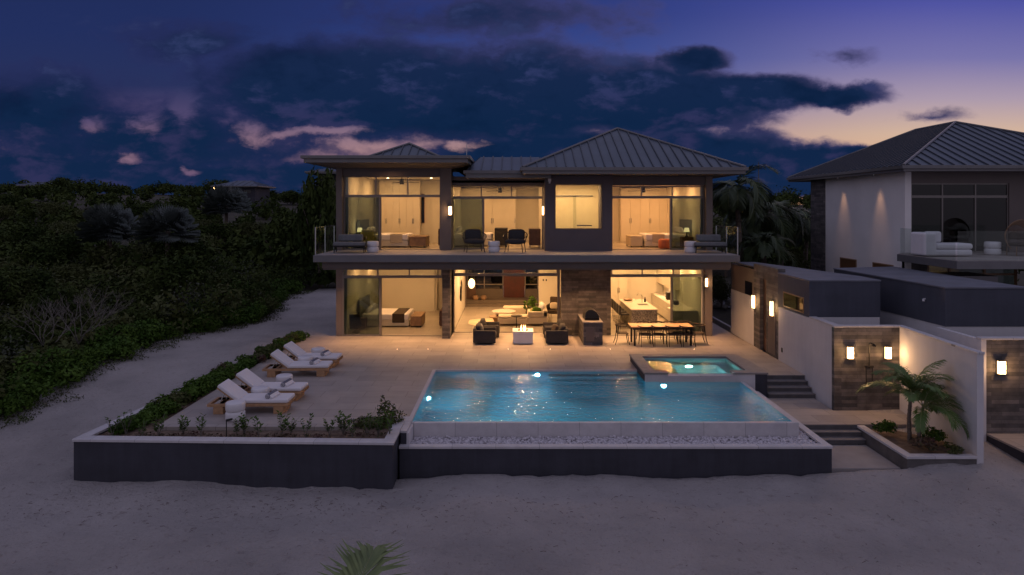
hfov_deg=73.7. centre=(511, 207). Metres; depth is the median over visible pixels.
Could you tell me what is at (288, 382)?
rolled towel
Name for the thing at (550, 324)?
armchair
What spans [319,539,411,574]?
palm tree
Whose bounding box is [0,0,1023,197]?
sky
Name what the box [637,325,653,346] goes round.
dining chair
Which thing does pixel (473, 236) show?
rope armchair
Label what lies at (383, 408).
shrub
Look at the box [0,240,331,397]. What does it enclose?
scrub
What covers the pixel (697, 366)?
water
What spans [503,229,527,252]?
rope armchair
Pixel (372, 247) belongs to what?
drum stool
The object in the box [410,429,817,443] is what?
gravel
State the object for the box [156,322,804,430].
terrace
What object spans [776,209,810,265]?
palm tree
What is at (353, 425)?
seedling
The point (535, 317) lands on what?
sofa
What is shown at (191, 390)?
hedge shrub
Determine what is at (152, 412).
hedge shrub
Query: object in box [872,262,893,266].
window
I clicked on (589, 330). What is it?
door
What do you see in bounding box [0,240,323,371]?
scrub
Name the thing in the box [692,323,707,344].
dining chair
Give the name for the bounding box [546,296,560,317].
wing chair
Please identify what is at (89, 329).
bare shrub
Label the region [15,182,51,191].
distant house
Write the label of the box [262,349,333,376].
sun lounger
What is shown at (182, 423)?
seedling
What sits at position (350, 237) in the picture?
outdoor sofa
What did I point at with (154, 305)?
scrub
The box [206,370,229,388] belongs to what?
hedge shrub
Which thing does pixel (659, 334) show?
dining chair
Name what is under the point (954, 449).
shrub
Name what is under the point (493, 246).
drum stool
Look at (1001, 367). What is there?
wall lamp
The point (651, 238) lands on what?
bed
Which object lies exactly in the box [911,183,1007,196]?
transom window
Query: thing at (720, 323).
kerb
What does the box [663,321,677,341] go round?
dining chair
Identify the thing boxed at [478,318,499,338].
armchair
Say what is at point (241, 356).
hedge shrub
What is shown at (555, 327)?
pillow
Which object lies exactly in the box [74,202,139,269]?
fan palm
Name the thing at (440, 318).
chest of drawers
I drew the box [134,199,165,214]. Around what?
scrub tree
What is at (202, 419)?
seedling
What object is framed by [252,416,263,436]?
seedling
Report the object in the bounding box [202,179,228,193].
skyline tree
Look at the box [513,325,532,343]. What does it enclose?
fire table
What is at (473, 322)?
rug
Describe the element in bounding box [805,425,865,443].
garden steps
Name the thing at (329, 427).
seedling
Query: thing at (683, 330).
dining chair
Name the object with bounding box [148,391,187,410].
hedge shrub
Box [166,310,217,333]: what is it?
bush
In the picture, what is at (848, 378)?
shower wall
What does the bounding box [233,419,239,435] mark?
seedling
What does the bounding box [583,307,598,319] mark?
grill
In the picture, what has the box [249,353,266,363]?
hedge shrub
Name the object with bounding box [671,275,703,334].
sliding door
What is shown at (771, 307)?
wall lamp
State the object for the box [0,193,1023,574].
sand
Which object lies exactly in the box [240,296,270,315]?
bush
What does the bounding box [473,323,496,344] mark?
armchair
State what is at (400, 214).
wardrobe
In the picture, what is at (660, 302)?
kitchen counter
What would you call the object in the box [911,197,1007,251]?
sliding door
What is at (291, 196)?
skyline tree
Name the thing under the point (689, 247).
drum stool
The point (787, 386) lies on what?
garden steps
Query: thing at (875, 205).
neighbour house
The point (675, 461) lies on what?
catch basin
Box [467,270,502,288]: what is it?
window
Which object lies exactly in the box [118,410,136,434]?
seedling
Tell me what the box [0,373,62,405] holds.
bush
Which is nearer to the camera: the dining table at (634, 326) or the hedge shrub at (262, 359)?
the hedge shrub at (262, 359)
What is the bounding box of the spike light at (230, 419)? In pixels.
[226,418,232,436]
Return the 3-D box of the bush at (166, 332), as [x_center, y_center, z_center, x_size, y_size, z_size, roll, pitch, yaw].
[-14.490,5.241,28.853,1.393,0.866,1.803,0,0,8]
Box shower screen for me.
[556,195,592,225]
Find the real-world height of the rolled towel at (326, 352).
0.134 m
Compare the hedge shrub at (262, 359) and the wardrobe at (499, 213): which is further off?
the wardrobe at (499, 213)
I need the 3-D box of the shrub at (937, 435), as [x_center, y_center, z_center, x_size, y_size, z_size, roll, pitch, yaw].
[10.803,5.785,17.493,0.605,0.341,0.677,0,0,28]
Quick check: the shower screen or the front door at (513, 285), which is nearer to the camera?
the shower screen
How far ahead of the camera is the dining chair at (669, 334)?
26.66 m
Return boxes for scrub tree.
[23,281,88,325]
[46,219,80,238]
[71,208,88,221]
[129,202,157,216]
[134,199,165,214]
[171,243,219,255]
[174,233,220,247]
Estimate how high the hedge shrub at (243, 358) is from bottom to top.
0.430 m
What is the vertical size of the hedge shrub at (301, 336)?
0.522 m
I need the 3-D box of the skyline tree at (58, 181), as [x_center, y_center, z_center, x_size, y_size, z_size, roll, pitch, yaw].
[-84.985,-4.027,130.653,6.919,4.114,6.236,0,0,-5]
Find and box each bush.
[0,352,52,385]
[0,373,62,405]
[0,383,35,418]
[7,346,96,387]
[39,343,84,360]
[48,346,105,372]
[50,354,92,381]
[64,325,107,344]
[78,315,134,339]
[81,335,140,361]
[84,322,142,354]
[119,318,166,348]
[132,324,160,343]
[159,322,182,339]
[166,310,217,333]
[221,301,267,324]
[240,294,280,314]
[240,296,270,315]
[262,288,290,301]
[270,278,291,290]
[285,279,304,293]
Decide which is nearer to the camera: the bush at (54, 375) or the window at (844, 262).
the bush at (54, 375)
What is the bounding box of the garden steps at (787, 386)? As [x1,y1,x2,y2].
[767,375,814,397]
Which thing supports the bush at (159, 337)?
on the sand
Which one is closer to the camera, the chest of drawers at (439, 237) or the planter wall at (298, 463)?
the planter wall at (298, 463)
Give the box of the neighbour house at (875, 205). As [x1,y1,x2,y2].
[786,121,1023,284]
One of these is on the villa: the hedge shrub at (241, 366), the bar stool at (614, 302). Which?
the bar stool at (614, 302)
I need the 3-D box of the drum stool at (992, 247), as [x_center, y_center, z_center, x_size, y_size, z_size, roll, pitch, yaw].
[18.294,1.530,26.000,0.552,0.500,0.552,0,0,0]
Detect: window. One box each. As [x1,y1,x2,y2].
[342,270,441,276]
[344,177,439,195]
[453,186,542,196]
[454,270,556,273]
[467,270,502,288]
[525,270,537,288]
[555,184,601,228]
[611,270,703,274]
[613,186,703,196]
[745,281,751,295]
[783,291,803,313]
[840,257,856,267]
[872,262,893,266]
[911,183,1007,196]
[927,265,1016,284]
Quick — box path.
[832,445,900,472]
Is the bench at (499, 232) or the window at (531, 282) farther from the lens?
the window at (531, 282)
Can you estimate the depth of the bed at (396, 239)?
30.75 m
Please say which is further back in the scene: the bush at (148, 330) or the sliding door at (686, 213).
the sliding door at (686, 213)
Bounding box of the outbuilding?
[731,262,880,408]
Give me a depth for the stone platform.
17.52 m
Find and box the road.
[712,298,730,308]
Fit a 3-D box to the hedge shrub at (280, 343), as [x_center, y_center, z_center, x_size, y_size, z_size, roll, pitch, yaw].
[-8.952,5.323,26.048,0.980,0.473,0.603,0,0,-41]
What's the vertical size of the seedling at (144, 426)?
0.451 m
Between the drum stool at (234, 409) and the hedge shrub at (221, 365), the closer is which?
the drum stool at (234, 409)
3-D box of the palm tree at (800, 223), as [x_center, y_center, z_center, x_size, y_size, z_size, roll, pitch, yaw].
[15.107,2.539,38.941,4.748,6.234,4.290,0,0,0]
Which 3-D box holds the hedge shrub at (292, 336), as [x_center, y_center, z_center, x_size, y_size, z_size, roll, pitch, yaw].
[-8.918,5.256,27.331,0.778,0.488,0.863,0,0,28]
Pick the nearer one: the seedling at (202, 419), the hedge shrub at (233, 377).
the seedling at (202, 419)
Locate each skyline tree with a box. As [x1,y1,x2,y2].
[49,177,85,193]
[101,186,130,194]
[147,183,174,194]
[178,185,205,196]
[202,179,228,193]
[246,212,308,275]
[280,190,301,204]
[288,164,335,287]
[795,195,809,205]
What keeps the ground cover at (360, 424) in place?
on the planter soil at (334, 434)
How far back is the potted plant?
33.41 m
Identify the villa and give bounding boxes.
[300,127,748,337]
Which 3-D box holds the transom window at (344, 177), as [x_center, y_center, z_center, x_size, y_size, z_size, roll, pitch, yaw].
[-5.095,-0.938,29.135,4.130,0.846,0.078,0,0,0]
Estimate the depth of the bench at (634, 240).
30.95 m
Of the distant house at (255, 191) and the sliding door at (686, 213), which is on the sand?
the distant house at (255, 191)
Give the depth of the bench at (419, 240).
30.70 m
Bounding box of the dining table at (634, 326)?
[628,323,693,345]
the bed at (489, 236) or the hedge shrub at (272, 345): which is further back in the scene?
the bed at (489, 236)
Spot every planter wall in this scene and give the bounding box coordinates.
[72,393,409,489]
[857,425,976,468]
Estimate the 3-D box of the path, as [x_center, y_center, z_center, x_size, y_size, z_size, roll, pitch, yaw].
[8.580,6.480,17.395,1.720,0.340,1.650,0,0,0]
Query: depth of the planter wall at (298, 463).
15.86 m
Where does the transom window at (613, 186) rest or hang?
in the villa
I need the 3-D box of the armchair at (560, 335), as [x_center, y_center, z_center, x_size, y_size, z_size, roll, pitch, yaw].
[1.781,5.013,27.420,0.920,0.774,0.960,0,0,0]
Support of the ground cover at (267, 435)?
on the planter soil at (334, 434)
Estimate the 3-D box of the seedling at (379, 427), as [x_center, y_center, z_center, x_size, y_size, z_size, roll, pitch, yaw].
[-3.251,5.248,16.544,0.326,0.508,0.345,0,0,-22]
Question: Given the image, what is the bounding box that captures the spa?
[629,354,767,396]
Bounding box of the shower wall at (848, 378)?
[831,325,899,409]
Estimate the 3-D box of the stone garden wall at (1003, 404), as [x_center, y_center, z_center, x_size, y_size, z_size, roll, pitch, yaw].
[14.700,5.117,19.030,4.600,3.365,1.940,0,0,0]
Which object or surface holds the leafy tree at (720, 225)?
on the sand
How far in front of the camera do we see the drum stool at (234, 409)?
17.27 m
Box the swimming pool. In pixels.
[408,369,798,438]
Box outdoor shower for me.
[865,343,876,387]
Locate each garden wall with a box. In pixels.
[899,325,984,463]
[936,327,1023,441]
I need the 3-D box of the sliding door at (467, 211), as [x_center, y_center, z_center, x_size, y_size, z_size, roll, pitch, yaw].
[-1.910,0.661,29.655,1.382,2.239,0.070,0,0,0]
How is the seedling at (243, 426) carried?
on the planter soil at (334, 434)
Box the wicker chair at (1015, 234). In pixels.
[1004,219,1023,255]
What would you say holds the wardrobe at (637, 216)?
on the villa
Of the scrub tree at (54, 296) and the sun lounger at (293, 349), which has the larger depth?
the scrub tree at (54, 296)
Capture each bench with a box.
[409,235,429,247]
[410,312,424,326]
[495,228,507,246]
[626,235,642,246]
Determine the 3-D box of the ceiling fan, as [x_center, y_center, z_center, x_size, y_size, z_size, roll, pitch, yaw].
[-4.814,-1.250,30.428,1.332,0.380,1.370,0,0,0]
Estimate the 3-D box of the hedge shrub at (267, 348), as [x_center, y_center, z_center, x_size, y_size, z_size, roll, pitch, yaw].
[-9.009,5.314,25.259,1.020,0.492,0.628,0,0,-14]
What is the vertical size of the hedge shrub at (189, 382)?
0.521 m
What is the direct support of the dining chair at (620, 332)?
on the terrace at (363, 376)
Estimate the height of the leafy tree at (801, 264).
3.762 m
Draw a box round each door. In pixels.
[342,277,380,335]
[344,196,379,249]
[453,197,483,248]
[504,270,523,297]
[586,327,593,340]
[670,197,703,249]
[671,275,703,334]
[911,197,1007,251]
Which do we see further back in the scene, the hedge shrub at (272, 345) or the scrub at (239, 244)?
the scrub at (239, 244)
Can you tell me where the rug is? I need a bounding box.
[468,318,527,325]
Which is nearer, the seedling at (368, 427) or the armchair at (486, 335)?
the seedling at (368, 427)
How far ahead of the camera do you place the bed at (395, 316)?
30.93 m
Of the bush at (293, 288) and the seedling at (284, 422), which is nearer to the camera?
the seedling at (284, 422)
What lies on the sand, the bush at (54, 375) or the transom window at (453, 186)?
the bush at (54, 375)
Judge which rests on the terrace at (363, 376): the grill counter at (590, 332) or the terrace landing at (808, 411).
the grill counter at (590, 332)
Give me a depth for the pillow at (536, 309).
31.52 m
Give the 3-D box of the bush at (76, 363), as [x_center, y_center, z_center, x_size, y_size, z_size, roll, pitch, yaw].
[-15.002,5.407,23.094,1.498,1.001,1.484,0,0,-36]
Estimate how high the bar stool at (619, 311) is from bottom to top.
1.021 m
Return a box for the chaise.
[911,231,972,255]
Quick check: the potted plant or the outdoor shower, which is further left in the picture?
the potted plant
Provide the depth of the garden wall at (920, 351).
17.24 m
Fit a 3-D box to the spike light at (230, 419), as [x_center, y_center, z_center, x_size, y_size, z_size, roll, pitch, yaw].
[-6.792,5.272,16.400,0.158,0.456,0.056,0,0,0]
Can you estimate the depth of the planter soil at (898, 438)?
17.44 m
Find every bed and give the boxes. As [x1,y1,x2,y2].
[381,232,412,245]
[382,308,413,325]
[484,232,492,244]
[639,232,668,245]
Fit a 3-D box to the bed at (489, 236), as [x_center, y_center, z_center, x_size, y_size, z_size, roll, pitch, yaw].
[-1.910,1.152,32.300,2.020,1.250,2.100,0,0,0]
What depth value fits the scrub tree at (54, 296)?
27.62 m
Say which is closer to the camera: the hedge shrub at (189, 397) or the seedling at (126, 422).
the seedling at (126, 422)
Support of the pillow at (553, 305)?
on the wing chair at (549, 309)
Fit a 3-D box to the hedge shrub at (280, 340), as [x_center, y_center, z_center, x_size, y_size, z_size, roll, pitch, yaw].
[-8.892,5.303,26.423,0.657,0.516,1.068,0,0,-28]
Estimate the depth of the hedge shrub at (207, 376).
20.94 m
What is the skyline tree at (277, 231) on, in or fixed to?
on the sand
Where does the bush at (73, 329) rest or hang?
on the sand
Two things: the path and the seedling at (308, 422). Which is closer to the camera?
the seedling at (308, 422)
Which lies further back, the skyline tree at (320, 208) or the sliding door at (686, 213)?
the skyline tree at (320, 208)
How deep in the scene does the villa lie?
28.95 m
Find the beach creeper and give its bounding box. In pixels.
[0,290,312,428]
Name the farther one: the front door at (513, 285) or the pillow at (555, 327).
the front door at (513, 285)
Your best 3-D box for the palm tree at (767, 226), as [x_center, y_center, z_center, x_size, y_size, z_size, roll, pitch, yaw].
[13.050,2.610,35.802,4.045,6.093,3.995,0,0,0]
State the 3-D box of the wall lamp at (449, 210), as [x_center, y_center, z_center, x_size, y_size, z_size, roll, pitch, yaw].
[-2.600,0.111,28.743,0.154,0.390,0.112,0,0,0]
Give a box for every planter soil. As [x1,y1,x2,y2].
[99,363,388,438]
[871,429,963,453]
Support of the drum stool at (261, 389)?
on the terrace at (363, 376)
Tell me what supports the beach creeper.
on the sand
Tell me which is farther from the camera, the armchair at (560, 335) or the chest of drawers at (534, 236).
the chest of drawers at (534, 236)
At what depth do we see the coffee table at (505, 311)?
32.93 m
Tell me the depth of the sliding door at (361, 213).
29.13 m
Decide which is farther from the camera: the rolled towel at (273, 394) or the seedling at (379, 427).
the rolled towel at (273, 394)
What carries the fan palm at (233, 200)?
on the sand
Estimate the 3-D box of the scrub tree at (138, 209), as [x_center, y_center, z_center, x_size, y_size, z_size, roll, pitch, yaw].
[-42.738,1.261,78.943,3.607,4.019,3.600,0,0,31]
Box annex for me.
[833,266,1023,336]
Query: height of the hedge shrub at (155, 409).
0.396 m
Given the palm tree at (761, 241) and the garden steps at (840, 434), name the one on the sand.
the palm tree at (761, 241)
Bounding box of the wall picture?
[421,194,424,222]
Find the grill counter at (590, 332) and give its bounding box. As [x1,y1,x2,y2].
[578,314,602,344]
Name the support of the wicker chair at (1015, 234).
on the neighbour house at (875, 205)
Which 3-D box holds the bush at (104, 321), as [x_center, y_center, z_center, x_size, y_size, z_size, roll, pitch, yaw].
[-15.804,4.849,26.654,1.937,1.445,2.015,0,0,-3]
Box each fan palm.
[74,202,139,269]
[134,203,199,269]
[200,184,251,249]
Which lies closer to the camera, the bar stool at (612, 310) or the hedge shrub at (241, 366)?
the hedge shrub at (241, 366)
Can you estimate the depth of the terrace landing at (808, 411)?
19.49 m
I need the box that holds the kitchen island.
[619,294,657,329]
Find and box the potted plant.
[523,296,538,313]
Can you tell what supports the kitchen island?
on the villa
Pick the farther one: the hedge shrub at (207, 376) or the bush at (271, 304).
the bush at (271, 304)
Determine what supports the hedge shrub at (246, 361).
on the planter soil at (334, 434)
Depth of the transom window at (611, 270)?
28.92 m
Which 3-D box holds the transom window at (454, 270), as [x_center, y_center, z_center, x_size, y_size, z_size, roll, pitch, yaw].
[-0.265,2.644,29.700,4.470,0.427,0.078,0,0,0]
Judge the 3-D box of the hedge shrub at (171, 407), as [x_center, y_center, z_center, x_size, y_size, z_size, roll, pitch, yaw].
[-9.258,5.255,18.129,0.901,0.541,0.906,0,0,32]
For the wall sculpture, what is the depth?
33.38 m
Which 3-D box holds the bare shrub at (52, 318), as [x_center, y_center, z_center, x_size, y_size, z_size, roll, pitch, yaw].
[-16.431,4.037,23.917,1.347,1.952,2.478,0,0,18]
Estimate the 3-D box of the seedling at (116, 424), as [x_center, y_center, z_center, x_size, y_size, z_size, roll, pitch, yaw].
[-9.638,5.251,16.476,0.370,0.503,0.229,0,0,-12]
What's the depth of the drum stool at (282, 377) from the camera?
20.09 m
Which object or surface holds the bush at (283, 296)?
on the sand
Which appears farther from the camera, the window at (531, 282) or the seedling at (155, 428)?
the window at (531, 282)
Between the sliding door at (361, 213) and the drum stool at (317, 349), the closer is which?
the drum stool at (317, 349)
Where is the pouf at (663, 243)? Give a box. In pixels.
[658,239,668,248]
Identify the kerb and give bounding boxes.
[712,316,730,331]
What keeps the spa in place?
in the terrace at (363, 376)
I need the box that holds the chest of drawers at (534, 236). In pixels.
[528,228,540,247]
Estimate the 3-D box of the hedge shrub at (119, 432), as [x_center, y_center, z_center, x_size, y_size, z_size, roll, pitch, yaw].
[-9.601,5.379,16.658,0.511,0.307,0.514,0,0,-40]
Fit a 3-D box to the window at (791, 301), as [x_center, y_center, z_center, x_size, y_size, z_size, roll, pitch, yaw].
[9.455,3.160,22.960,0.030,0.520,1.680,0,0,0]
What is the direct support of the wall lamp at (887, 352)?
attached to the shower wall at (848, 378)
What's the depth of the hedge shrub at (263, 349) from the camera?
24.47 m
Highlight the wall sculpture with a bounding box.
[460,277,461,300]
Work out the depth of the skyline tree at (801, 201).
133.05 m
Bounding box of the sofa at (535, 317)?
[498,305,547,323]
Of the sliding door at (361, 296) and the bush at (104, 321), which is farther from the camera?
the sliding door at (361, 296)
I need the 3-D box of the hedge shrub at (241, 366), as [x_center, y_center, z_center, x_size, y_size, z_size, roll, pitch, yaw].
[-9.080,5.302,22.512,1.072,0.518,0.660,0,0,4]
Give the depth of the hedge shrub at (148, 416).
17.20 m
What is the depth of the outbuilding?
22.53 m
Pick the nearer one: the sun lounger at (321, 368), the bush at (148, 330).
the sun lounger at (321, 368)
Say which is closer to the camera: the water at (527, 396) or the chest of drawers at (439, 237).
the water at (527, 396)
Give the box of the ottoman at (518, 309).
[503,305,526,313]
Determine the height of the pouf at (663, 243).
0.420 m
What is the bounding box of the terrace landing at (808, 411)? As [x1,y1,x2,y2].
[768,398,915,428]
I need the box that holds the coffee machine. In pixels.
[665,292,669,299]
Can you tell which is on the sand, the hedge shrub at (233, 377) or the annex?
the annex
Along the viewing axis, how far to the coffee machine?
33.22 m
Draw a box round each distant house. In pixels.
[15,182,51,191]
[210,180,275,206]
[305,168,335,222]
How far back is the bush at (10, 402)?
19.94 m
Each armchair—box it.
[462,229,486,252]
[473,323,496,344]
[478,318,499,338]
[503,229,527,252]
[543,318,564,337]
[545,323,567,344]
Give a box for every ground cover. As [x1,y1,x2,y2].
[95,430,385,437]
[344,415,402,428]
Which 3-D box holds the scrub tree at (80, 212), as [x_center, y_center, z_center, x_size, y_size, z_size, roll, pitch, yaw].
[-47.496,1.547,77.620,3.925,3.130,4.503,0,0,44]
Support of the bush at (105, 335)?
on the sand
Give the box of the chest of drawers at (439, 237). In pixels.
[438,229,439,247]
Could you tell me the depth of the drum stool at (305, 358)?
22.61 m
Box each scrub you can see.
[0,179,538,286]
[0,231,298,410]
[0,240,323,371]
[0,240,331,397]
[713,185,1023,280]
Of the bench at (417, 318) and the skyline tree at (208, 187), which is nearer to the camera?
the bench at (417, 318)
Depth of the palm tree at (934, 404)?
16.94 m
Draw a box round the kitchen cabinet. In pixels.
[667,307,669,322]
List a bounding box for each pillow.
[532,307,541,310]
[550,302,556,308]
[551,324,558,329]
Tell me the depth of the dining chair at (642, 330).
27.94 m
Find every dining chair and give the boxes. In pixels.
[613,323,629,344]
[636,321,649,338]
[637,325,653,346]
[649,321,664,338]
[651,325,667,346]
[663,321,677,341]
[665,325,681,346]
[676,321,691,341]
[679,325,695,346]
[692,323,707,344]
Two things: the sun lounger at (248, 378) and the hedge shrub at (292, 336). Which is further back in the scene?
the hedge shrub at (292, 336)
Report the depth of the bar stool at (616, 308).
31.30 m
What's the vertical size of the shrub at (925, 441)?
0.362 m
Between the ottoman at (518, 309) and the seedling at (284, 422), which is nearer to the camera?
the seedling at (284, 422)
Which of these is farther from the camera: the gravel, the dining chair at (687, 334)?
the dining chair at (687, 334)
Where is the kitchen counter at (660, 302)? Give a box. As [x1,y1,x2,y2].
[651,270,679,319]
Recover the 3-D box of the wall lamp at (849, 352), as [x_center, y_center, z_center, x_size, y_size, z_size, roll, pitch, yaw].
[9.866,4.220,19.912,0.184,0.370,0.112,0,0,0]
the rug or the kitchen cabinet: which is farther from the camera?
the rug
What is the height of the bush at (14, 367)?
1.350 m
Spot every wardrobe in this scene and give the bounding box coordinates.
[379,180,420,234]
[461,188,515,240]
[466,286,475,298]
[611,270,626,311]
[619,188,666,241]
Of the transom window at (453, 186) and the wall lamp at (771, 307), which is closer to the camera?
the wall lamp at (771, 307)
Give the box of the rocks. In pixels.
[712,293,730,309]
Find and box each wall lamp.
[448,206,451,214]
[751,295,755,308]
[769,301,773,315]
[846,346,853,358]
[884,346,891,358]
[996,360,1006,374]
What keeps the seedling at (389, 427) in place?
on the planter soil at (334, 434)
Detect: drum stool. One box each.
[225,399,244,421]
[251,385,269,392]
[276,373,292,381]
[298,355,312,360]
[311,347,324,352]
[367,241,378,252]
[488,241,499,251]
[684,241,696,252]
[984,241,1000,254]
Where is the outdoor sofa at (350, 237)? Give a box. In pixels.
[333,234,366,252]
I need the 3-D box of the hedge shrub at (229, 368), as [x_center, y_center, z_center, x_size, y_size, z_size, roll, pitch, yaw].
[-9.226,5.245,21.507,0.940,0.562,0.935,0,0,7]
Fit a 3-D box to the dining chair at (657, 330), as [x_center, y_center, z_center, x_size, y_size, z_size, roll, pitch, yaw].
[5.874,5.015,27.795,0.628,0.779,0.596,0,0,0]
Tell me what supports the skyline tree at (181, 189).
on the sand
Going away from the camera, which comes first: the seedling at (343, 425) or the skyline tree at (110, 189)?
the seedling at (343, 425)
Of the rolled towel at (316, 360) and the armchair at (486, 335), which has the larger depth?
the armchair at (486, 335)
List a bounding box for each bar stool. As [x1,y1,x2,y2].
[611,298,621,319]
[613,300,624,322]
[615,302,626,323]
[618,305,629,327]
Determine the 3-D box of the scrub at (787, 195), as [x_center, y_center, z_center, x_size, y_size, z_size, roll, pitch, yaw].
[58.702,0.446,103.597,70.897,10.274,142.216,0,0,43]
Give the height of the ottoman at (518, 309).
0.420 m
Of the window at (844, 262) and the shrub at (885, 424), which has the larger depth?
the window at (844, 262)
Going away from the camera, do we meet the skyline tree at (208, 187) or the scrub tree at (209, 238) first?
the scrub tree at (209, 238)
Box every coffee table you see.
[489,315,497,321]
[492,309,515,313]
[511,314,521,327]
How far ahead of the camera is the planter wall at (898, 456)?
16.54 m
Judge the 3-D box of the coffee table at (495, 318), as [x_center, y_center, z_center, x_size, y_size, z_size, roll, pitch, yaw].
[-0.665,5.223,32.000,0.840,0.330,0.840,0,0,0]
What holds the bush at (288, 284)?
on the sand
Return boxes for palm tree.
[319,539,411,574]
[713,164,778,264]
[721,201,797,253]
[731,231,798,267]
[741,200,810,265]
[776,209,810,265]
[858,359,953,442]
[883,382,969,446]
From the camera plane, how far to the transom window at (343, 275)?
28.80 m
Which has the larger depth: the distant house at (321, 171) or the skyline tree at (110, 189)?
the skyline tree at (110, 189)
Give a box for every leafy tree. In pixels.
[712,272,730,308]
[713,212,743,276]
[773,243,810,268]
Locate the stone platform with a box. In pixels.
[987,434,1023,462]
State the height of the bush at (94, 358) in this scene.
1.050 m
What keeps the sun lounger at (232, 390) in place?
on the terrace at (363, 376)
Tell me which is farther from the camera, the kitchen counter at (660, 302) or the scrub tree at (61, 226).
the scrub tree at (61, 226)
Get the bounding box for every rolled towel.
[265,389,279,398]
[280,378,293,386]
[309,357,320,364]
[320,349,330,355]
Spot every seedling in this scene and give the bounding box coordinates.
[105,417,119,433]
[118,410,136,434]
[137,418,148,435]
[151,411,167,434]
[177,415,190,432]
[195,412,206,436]
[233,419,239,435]
[236,413,252,432]
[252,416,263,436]
[276,410,290,433]
[287,417,296,433]
[297,413,313,437]
[323,415,336,435]
[336,410,351,434]
[348,421,356,437]
[360,413,372,435]
[372,414,384,433]
[384,410,394,433]
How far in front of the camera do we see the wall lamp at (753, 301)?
26.55 m
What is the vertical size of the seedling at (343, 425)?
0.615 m
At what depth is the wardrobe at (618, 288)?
35.60 m
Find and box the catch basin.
[399,391,832,478]
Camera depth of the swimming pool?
17.30 m
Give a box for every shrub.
[6,296,84,350]
[36,291,118,344]
[71,287,137,318]
[107,422,131,435]
[122,418,144,430]
[128,411,153,427]
[135,407,160,420]
[141,404,166,417]
[143,394,180,414]
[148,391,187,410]
[170,385,202,402]
[174,389,191,402]
[182,377,212,391]
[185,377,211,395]
[198,372,214,379]
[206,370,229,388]
[208,364,237,379]
[211,362,235,372]
[211,366,235,379]
[222,361,251,372]
[232,359,254,367]
[234,354,258,364]
[238,357,256,366]
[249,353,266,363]
[253,346,273,358]
[254,346,280,351]
[266,341,288,349]
[266,343,282,351]
[272,338,285,348]
[283,333,300,343]
[285,331,305,340]
[297,330,310,337]
[375,395,406,425]
[871,419,897,433]
[909,435,938,450]
[921,425,947,441]
[943,440,964,453]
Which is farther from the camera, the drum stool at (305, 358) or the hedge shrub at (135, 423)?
the drum stool at (305, 358)
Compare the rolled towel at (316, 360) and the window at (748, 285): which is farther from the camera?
the window at (748, 285)
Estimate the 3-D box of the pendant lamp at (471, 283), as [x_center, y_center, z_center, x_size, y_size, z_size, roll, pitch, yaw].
[-1.956,3.170,33.000,0.330,1.440,0.330,0,0,0]
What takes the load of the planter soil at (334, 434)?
in the planter wall at (298, 463)
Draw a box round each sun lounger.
[207,379,295,413]
[235,368,308,400]
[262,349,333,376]
[276,341,342,367]
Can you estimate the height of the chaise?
0.880 m
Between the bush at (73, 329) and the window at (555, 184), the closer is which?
the bush at (73, 329)
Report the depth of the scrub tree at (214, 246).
53.92 m
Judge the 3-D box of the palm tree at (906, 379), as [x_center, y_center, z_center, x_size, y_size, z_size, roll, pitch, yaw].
[10.220,4.997,17.594,2.237,2.291,2.310,0,0,0]
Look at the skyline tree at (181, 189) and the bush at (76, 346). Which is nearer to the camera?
the bush at (76, 346)
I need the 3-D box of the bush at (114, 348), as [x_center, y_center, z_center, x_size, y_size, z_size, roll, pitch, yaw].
[-14.589,5.237,24.979,1.692,1.109,1.942,0,0,0]
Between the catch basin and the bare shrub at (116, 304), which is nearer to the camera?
the catch basin
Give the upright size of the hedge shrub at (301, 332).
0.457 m
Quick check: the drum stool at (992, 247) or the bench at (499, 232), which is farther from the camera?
the bench at (499, 232)
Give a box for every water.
[412,372,790,421]
[645,359,739,372]
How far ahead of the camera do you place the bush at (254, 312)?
32.45 m
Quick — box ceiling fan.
[397,177,418,183]
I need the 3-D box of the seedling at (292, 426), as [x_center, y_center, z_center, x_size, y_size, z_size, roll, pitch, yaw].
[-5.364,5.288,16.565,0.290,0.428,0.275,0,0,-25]
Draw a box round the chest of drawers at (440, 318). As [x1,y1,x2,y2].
[439,308,441,328]
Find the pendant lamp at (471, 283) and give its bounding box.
[468,270,474,288]
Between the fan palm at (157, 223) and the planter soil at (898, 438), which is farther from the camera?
the fan palm at (157, 223)

